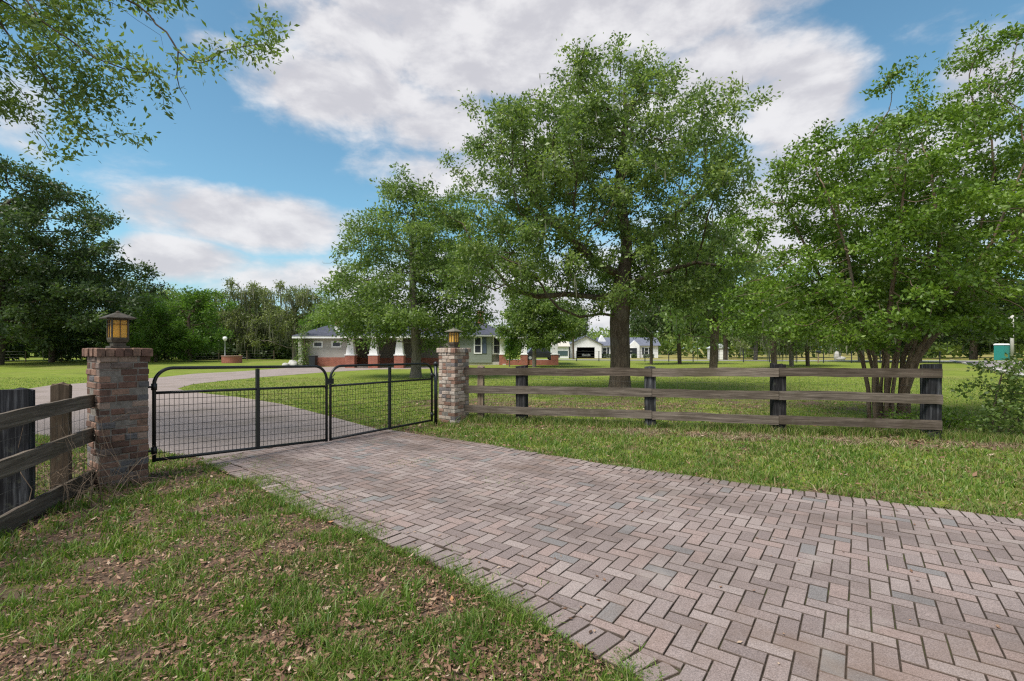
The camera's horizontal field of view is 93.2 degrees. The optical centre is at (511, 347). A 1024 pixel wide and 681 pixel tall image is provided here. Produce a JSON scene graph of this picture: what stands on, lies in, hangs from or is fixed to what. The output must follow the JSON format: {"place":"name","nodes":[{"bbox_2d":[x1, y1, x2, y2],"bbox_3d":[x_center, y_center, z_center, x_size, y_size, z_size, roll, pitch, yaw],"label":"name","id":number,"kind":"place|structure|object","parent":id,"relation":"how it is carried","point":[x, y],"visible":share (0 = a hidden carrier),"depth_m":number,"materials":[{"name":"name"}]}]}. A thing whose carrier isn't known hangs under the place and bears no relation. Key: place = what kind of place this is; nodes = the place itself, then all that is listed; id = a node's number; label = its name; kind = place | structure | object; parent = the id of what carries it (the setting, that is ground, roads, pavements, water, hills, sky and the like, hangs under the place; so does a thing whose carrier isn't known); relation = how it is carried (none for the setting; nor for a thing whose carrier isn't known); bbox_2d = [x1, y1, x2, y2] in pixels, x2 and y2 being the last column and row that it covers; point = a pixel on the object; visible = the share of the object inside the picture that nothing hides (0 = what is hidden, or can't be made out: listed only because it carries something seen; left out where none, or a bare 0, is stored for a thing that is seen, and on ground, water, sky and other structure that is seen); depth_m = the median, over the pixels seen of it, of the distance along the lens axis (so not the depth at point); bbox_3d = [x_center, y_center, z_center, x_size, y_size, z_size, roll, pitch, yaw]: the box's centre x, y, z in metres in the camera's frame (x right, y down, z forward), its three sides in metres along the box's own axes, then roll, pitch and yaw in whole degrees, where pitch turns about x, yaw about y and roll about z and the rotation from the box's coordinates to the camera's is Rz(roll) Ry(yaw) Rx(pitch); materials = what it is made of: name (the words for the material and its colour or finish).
{"place":"outdoors","nodes":[
{"label":"outdoors","id":0,"kind":"place"},
{"bbox_2d":[0,349,1023,680],"bbox_3d":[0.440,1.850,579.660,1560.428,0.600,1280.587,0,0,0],"label":"ground","id":1,"kind":"structure","parent":0,"point":[38,367],"depth_m":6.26,"materials":[{"name":"green plant"}]},
{"bbox_2d":[4,254,47,350],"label":"oak tree","id":2,"kind":"object","parent":1,"relation":"on","point":[28,348],"visible":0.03,"depth_m":56.77,"materials":[{"name":"green plant"}]},
{"bbox_2d":[0,382,95,533],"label":"plank fence","id":3,"kind":"object","parent":1,"relation":"on","point":[19,408],"visible":0.91,"depth_m":4.38,"materials":[{"name":"wood"}]},
{"bbox_2d":[6,294,105,361],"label":"oak tree","id":4,"kind":"object","parent":1,"relation":"on","point":[54,353],"visible":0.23,"depth_m":51.73,"materials":[{"name":"green plant"}]},
{"bbox_2d":[0,153,165,364],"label":"oak tree","id":5,"kind":"object","parent":1,"relation":"on","point":[31,279],"visible":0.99,"depth_m":42.86,"materials":[{"name":"green plant"}]},
{"bbox_2d":[18,411,177,511],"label":"dry stems","id":6,"kind":"object","parent":1,"relation":"on","point":[92,484],"visible":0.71,"depth_m":4.89,"materials":[{"name":"brown plant"}]},
{"bbox_2d":[82,348,152,489],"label":"brick pillar","id":7,"kind":"structure","parent":1,"relation":"on","point":[117,382],"depth_m":5.40,"materials":[{"name":"brick"}]},
{"bbox_2d":[99,311,136,347],"bbox_3d":[-4.520,-0.209,5.550,0.276,0.427,0.276,0,0,36],"label":"pillar lantern","id":8,"kind":"object","parent":7,"relation":"on","point":[117,329],"visible":0.99,"depth_m":5.50,"materials":[{"name":"brown metal"}]},
{"bbox_2d":[148,365,329,461],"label":"metal gate","id":9,"kind":"structure","parent":7,"relation":"attached to","point":[153,387],"depth_m":6.65,"materials":[{"name":"black metal"}]},
{"bbox_2d":[62,258,185,347],"bbox_3d":[-44.183,-4.073,55.863,11.623,12.891,11.476,0,0,27],"label":"oak tree","id":10,"kind":"object","parent":1,"relation":"on","point":[144,285],"visible":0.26,"depth_m":55.71,"materials":[{"name":"green plant"}]},
{"bbox_2d":[5,351,273,361],"bbox_3d":[-52.502,1.050,52.256,48.383,1.400,0.112,0,0,-21],"label":"wire fence","id":11,"kind":"object","parent":1,"relation":"on","point":[159,352],"visible":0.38,"depth_m":53.32,"materials":[{"name":"grey metal"}]},
{"bbox_2d":[0,0,299,174],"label":"overhanging oak","id":12,"kind":"object","parent":1,"relation":"on","point":[26,20],"visible":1,"depth_m":6.38,"materials":[{"name":"green plant"}]},
{"bbox_2d":[5,329,300,361],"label":"undergrowth","id":13,"kind":"object","parent":1,"relation":"on","point":[284,352],"visible":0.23,"depth_m":62.51,"materials":[{"name":"green plant"}]},
{"bbox_2d":[126,293,185,361],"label":"leafy tree","id":14,"kind":"object","parent":1,"relation":"on","point":[156,336],"visible":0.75,"depth_m":51.85,"materials":[{"name":"green plant"}]},
{"bbox_2d":[133,283,207,358],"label":"oak tree","id":15,"kind":"object","parent":1,"relation":"on","point":[166,295],"visible":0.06,"depth_m":65.07,"materials":[{"name":"green plant"}]},
{"bbox_2d":[140,286,240,361],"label":"leafy tree","id":16,"kind":"object","parent":1,"relation":"on","point":[204,304],"visible":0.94,"depth_m":53.78,"materials":[{"name":"green plant"}]},
{"bbox_2d":[178,289,243,358],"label":"oak tree","id":17,"kind":"object","parent":1,"relation":"on","point":[218,300],"visible":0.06,"depth_m":66.96,"materials":[{"name":"green plant"}]},
{"bbox_2d":[223,337,226,354],"bbox_3d":[-29.600,0.195,49.900,0.430,2.710,0.430,0,0,0],"label":"globe lamp","id":18,"kind":"object","parent":1,"relation":"on","point":[224,338],"visible":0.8,"depth_m":49.86,"materials":[{"name":"paint"}]},
{"bbox_2d":[29,366,429,458],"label":"gravel drive","id":19,"kind":"structure","parent":1,"relation":"on","point":[168,383],"depth_m":10.56,"materials":[{"name":"grey gravel"}]},
{"bbox_2d":[221,355,242,362],"bbox_3d":[-28.600,1.170,49.400,1.940,0.760,1.940,0,0,0],"label":"brick planter","id":20,"kind":"object","parent":1,"relation":"on","point":[231,358],"visible":0.97,"depth_m":48.69,"materials":[{"name":"red brick"}]},
{"bbox_2d":[214,277,282,358],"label":"oak tree","id":21,"kind":"object","parent":1,"relation":"on","point":[254,294],"visible":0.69,"depth_m":64.15,"materials":[{"name":"green plant"}]},
{"bbox_2d":[254,308,290,343],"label":"oak tree","id":22,"kind":"object","parent":1,"relation":"on","point":[276,329],"visible":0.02,"depth_m":70.50,"materials":[{"name":"green plant"}]},
{"bbox_2d":[247,280,331,359],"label":"oak tree","id":23,"kind":"object","parent":1,"relation":"on","point":[272,319],"visible":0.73,"depth_m":61.35,"materials":[{"name":"green plant"}]},
{"bbox_2d":[293,321,312,364],"bbox_3d":[-16.877,-0.218,39.500,1.838,3.954,1.483,0,0,-10],"label":"climbing shrub","id":24,"kind":"object","parent":1,"relation":"on","point":[304,349],"visible":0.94,"depth_m":39.36,"materials":[{"name":"green plant"}]},
{"bbox_2d":[309,355,317,364],"bbox_3d":[-16.100,1.090,39.220,0.580,0.920,0.660,0,0,0],"label":"wheelie bin","id":25,"kind":"object","parent":1,"relation":"on","point":[313,359],"visible":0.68,"depth_m":38.94,"materials":[{"name":"plastic"}]},
{"bbox_2d":[296,313,334,330],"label":"leafy tree","id":26,"kind":"object","parent":1,"relation":"on","point":[312,327],"visible":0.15,"depth_m":51.41,"materials":[{"name":"green plant"}]},
{"bbox_2d":[306,162,508,377],"bbox_3d":[-5.074,-3.788,24.940,10.336,10.892,8.354,0,0,-22],"label":"oak tree","id":27,"kind":"object","parent":1,"relation":"on","point":[371,307],"visible":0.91,"depth_m":23.95,"materials":[{"name":"green plant"}]},
{"bbox_2d":[292,311,561,367],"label":"house","id":28,"kind":"structure","parent":1,"relation":"on","point":[486,347],"depth_m":43.15,"materials":[{"name":"grey"}]},
{"bbox_2d":[313,341,322,347],"bbox_3d":[-16.030,-0.280,39.970,0.820,0.520,0.060,0,0,0],"label":"window","id":29,"kind":"structure","parent":28,"relation":"in","point":[316,344],"depth_m":39.94,"materials":[{"name":"white paint"}]},
{"bbox_2d":[331,341,341,347],"bbox_3d":[-14.500,-0.280,39.970,0.820,0.520,0.060,0,0,0],"label":"window","id":30,"kind":"structure","parent":28,"relation":"in","point":[333,345],"depth_m":39.94,"materials":[{"name":"white paint"}]},
{"bbox_2d":[474,337,481,353],"bbox_3d":[-3.100,-0.230,43.970,0.740,1.550,0.060,0,0,0],"label":"window","id":31,"kind":"structure","parent":28,"relation":"in","point":[477,342],"depth_m":43.98,"materials":[{"name":"white paint"}]},
{"bbox_2d":[492,336,499,353],"bbox_3d":[-1.427,-0.230,44.397,0.860,1.660,0.070,0,0,-39],"label":"window","id":32,"kind":"structure","parent":28,"relation":"in","point":[495,342],"depth_m":44.34,"materials":[{"name":"white paint"}]},
{"bbox_2d":[433,361,437,424],"bbox_3d":[-1.530,0.912,9.718,0.100,1.275,0.100,0,0,36],"label":"gate post","id":33,"kind":"object","parent":1,"relation":"on","point":[435,363],"visible":0.93,"depth_m":9.69,"materials":[{"name":"black metal"}]},
{"bbox_2d":[329,363,434,440],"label":"metal gate","id":34,"kind":"structure","parent":33,"relation":"attached to","point":[389,381],"depth_m":8.57,"materials":[{"name":"black metal"}]},
{"bbox_2d":[437,348,470,423],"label":"brick pillar","id":35,"kind":"structure","parent":1,"relation":"on","point":[453,399],"depth_m":9.97,"materials":[{"name":"brick"}]},
{"bbox_2d":[444,328,462,347],"bbox_3d":[-1.220,-0.209,10.150,0.276,0.427,0.276,0,0,36],"label":"pillar lantern","id":36,"kind":"object","parent":35,"relation":"on","point":[453,337],"visible":1,"depth_m":10.09,"materials":[{"name":"brown metal"}]},
{"bbox_2d":[0,401,1023,680],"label":"leaf litter","id":37,"kind":"object","parent":1,"relation":"on","point":[500,671],"visible":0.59,"depth_m":2.81,"materials":[{"name":"brown plant"}]},
{"bbox_2d":[501,332,528,366],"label":"young tree","id":38,"kind":"object","parent":1,"relation":"on","point":[510,349],"visible":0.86,"depth_m":38.91,"materials":[{"name":"green plant"}]},
{"bbox_2d":[19,290,1023,358],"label":"woods","id":39,"kind":"object","parent":1,"relation":"on","point":[669,345],"visible":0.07,"depth_m":103.14,"materials":[{"name":"green plant"}]},
{"bbox_2d":[490,282,592,366],"bbox_3d":[2.228,-1.933,38.446,8.043,7.174,6.344,0,0,0],"label":"tree","id":40,"kind":"object","parent":1,"relation":"on","point":[526,315],"visible":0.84,"depth_m":37.26,"materials":[{"name":"green plant"}]},
{"bbox_2d":[557,301,590,358],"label":"shade tree","id":41,"kind":"object","parent":1,"relation":"on","point":[581,332],"visible":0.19,"depth_m":87.67,"materials":[{"name":"green plant"}]},
{"bbox_2d":[414,30,782,387],"bbox_3d":[2.624,-4.248,16.100,12.021,11.812,9.194,0,0,0],"label":"oak tree","id":42,"kind":"object","parent":1,"relation":"on","point":[574,119],"visible":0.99,"depth_m":14.93,"materials":[{"name":"green plant"}]},
{"bbox_2d":[602,353,609,357],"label":"hedge","id":43,"kind":"object","parent":1,"relation":"on","point":[607,355],"visible":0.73,"depth_m":100.56,"materials":[{"name":"green plant"}]},
{"bbox_2d":[567,335,660,357],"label":"white house","id":44,"kind":"structure","parent":1,"relation":"on","point":[639,346],"depth_m":102.14,"materials":[{"name":"white paint"}]},
{"bbox_2d":[579,350,590,357],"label":"parked car","id":45,"kind":"object","parent":44,"relation":"in","point":[584,353],"visible":1,"depth_m":102.70,"materials":[{"name":"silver metal"}]},
{"bbox_2d":[602,348,606,353],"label":"window","id":46,"kind":"structure","parent":44,"relation":"in","point":[604,350],"depth_m":102.17,"materials":[{"name":"glass"}]},
{"bbox_2d":[632,348,636,357],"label":"door","id":47,"kind":"structure","parent":44,"relation":"in","point":[634,350],"depth_m":101.63,"materials":[{"name":"plastic"}]},
{"bbox_2d":[629,295,682,363],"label":"shade tree","id":48,"kind":"object","parent":1,"relation":"on","point":[641,326],"visible":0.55,"depth_m":43.55,"materials":[{"name":"green plant"}]},
{"bbox_2d":[652,286,730,363],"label":"shade tree","id":49,"kind":"object","parent":1,"relation":"on","point":[693,331],"visible":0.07,"depth_m":46.00,"materials":[{"name":"green plant"}]},
{"bbox_2d":[463,363,942,439],"bbox_3d":[3.105,0.983,9.157,8.421,1.434,0.276,0,0,14],"label":"plank fence","id":50,"kind":"object","parent":1,"relation":"on","point":[929,398],"visible":0.97,"depth_m":8.84,"materials":[{"name":"wood"}]},
{"bbox_2d":[685,283,747,359],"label":"oak tree","id":51,"kind":"object","parent":1,"relation":"on","point":[726,338],"visible":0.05,"depth_m":61.68,"materials":[{"name":"green plant"}]},
{"bbox_2d":[647,211,795,367],"bbox_3d":[12.522,-3.046,29.883,9.263,10.801,8.583,0,0,0],"label":"oak tree","id":52,"kind":"object","parent":1,"relation":"on","point":[713,338],"visible":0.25,"depth_m":28.97,"materials":[{"name":"green plant"}]},
{"bbox_2d":[460,422,1023,453],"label":"dead grass","id":53,"kind":"structure","parent":1,"relation":"on","point":[785,435],"depth_m":8.06,"materials":[{"name":"plant"}]},
{"bbox_2d":[719,295,780,359],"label":"oak tree","id":54,"kind":"object","parent":1,"relation":"on","point":[745,346],"visible":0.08,"depth_m":58.75,"materials":[{"name":"green plant"}]},
{"bbox_2d":[576,351,939,363],"bbox_3d":[23.501,1.050,52.006,38.179,1.400,0.112,0,0,14],"label":"wire fence","id":55,"kind":"object","parent":1,"relation":"on","point":[743,354],"visible":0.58,"depth_m":51.60,"materials":[{"name":"metal"}]},
{"bbox_2d":[719,271,821,363],"bbox_3d":[18.970,-1.929,35.110,7.451,8.177,6.904,0,0,16],"label":"oak tree","id":56,"kind":"object","parent":1,"relation":"on","point":[772,346],"visible":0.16,"depth_m":34.53,"materials":[{"name":"green plant"}]},
{"bbox_2d":[759,289,830,366],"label":"oak tree","id":57,"kind":"object","parent":1,"relation":"on","point":[790,349],"visible":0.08,"depth_m":39.61,"materials":[{"name":"green plant"}]},
{"bbox_2d":[786,305,839,365],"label":"oak tree","id":58,"kind":"object","parent":1,"relation":"on","point":[807,358],"visible":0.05,"depth_m":40.85,"materials":[{"name":"green plant"}]},
{"bbox_2d":[834,351,845,359],"bbox_3d":[41.916,1.187,61.880,1.264,1.651,1.068,0,0,41],"label":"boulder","id":59,"kind":"object","parent":1,"relation":"on","point":[836,355],"visible":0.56,"depth_m":61.70,"materials":[{"name":"white stone"}]},
{"bbox_2d":[813,264,911,361],"bbox_3d":[37.029,-3.589,52.256,11.074,11.790,11.789,0,0,-29],"label":"oak tree","id":60,"kind":"object","parent":1,"relation":"on","point":[847,347],"visible":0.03,"depth_m":51.33,"materials":[{"name":"green plant"}]},
{"bbox_2d":[705,13,1023,419],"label":"crepe myrtle","id":61,"kind":"object","parent":1,"relation":"on","point":[940,213],"visible":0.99,"depth_m":9.01,"materials":[{"name":"green plant"}]},
{"bbox_2d":[876,406,977,431],"bbox_3d":[7.543,1.370,8.926,1.805,0.650,0.952,0,0,0],"label":"bush","id":62,"kind":"object","parent":1,"relation":"on","point":[945,422],"visible":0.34,"depth_m":8.83,"materials":[{"name":"green plant"}]},
{"bbox_2d":[851,259,1007,362],"bbox_3d":[41.940,-3.899,50.339,13.346,12.493,13.517,0,0,8],"label":"oak tree","id":63,"kind":"object","parent":1,"relation":"on","point":[946,339],"visible":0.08,"depth_m":49.44,"materials":[{"name":"green plant"}]},
{"bbox_2d":[939,273,1023,359],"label":"oak tree","id":64,"kind":"object","parent":1,"relation":"on","point":[977,348],"visible":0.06,"depth_m":66.97,"materials":[{"name":"green plant"}]},
{"bbox_2d":[949,360,1023,375],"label":"kerb","id":65,"kind":"structure","parent":1,"relation":"on","point":[1003,371],"depth_m":32.18,"materials":[{"name":"concrete"}]},
{"bbox_2d":[950,352,1023,436],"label":"shrub","id":66,"kind":"object","parent":1,"relation":"on","point":[992,415],"visible":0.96,"depth_m":8.09,"materials":[{"name":"green plant"}]},
{"bbox_2d":[961,361,1023,372],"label":"side lane","id":67,"kind":"structure","parent":1,"relation":"on","point":[989,365],"depth_m":46.14,"materials":[{"name":"grey asphalt"}]},
{"bbox_2d":[994,344,1009,359],"bbox_3d":[61.753,0.516,61.000,1.150,2.090,1.150,0,0,-11],"label":"toilet cabin","id":68,"kind":"object","parent":1,"relation":"on","point":[1000,350],"visible":0.76,"depth_m":60.59,"materials":[{"name":"teal plastic"}]},
{"bbox_2d":[1005,346,1008,357],"bbox_3d":[61.860,0.611,60.471,0.700,1.700,0.040,0,0,-11],"label":"door","id":69,"kind":"structure","parent":68,"relation":"in","point":[1006,347],"depth_m":60.46,"materials":[{"name":"teal plastic"}]},
{"bbox_2d":[982,278,1023,350],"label":"oak tree","id":70,"kind":"object","parent":1,"relation":"on","point":[1017,340],"visible":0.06,"depth_m":64.28,"materials":[{"name":"green plant"}]},
{"bbox_2d":[1008,315,1017,359],"bbox_3d":[62.111,-1.245,60.000,1.300,5.600,0.400,0,0,0],"label":"utility pole","id":71,"kind":"object","parent":1,"relation":"on","point":[1011,345],"visible":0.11,"depth_m":59.88,"materials":[{"name":"concrete"}]},
{"bbox_2d":[0,0,1023,348],"label":"sky","id":72,"kind":"structure","parent":0,"point":[256,181],"materials":[{"name":"blue"}]},
{"bbox_2d":[549,341,569,357],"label":"house","id":73,"kind":"structure","parent":0,"point":[563,350],"depth_m":97.00,"materials":[{"name":"white"}]},
{"bbox_2d":[558,351,567,355],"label":"shutter door","id":74,"kind":"structure","parent":73,"relation":"in","point":[562,353],"depth_m":96.95,"materials":[{"name":"metal"}]},
{"bbox_2d":[242,357,957,361],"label":"street","id":75,"kind":"structure","parent":0,"point":[750,360],"depth_m":57.93,"materials":[{"name":"grey asphalt"}]},
{"bbox_2d":[527,347,559,359],"bbox_3d":[3.487,0.757,59.999,4.610,1.585,2.030,0,0,-8],"label":"parked car","id":76,"kind":"object","parent":75,"relation":"on","point":[543,354],"visible":0.43,"depth_m":59.13,"materials":[{"name":"black paint"}]},
{"bbox_2d":[197,430,1023,680],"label":"driveway","id":77,"kind":"structure","parent":0,"point":[365,475],"depth_m":3.55,"materials":[{"name":"brick"}]},
{"bbox_2d":[234,454,999,663],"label":"stray leaves","id":78,"kind":"object","parent":77,"relation":"on","point":[911,570],"visible":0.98,"depth_m":3.41,"materials":[{"name":"brown plant"}]},
{"bbox_2d":[707,344,722,358],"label":"garden shed","id":79,"kind":"structure","parent":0,"point":[720,355],"depth_m":76.90,"materials":[{"name":"paint"}]}
]}

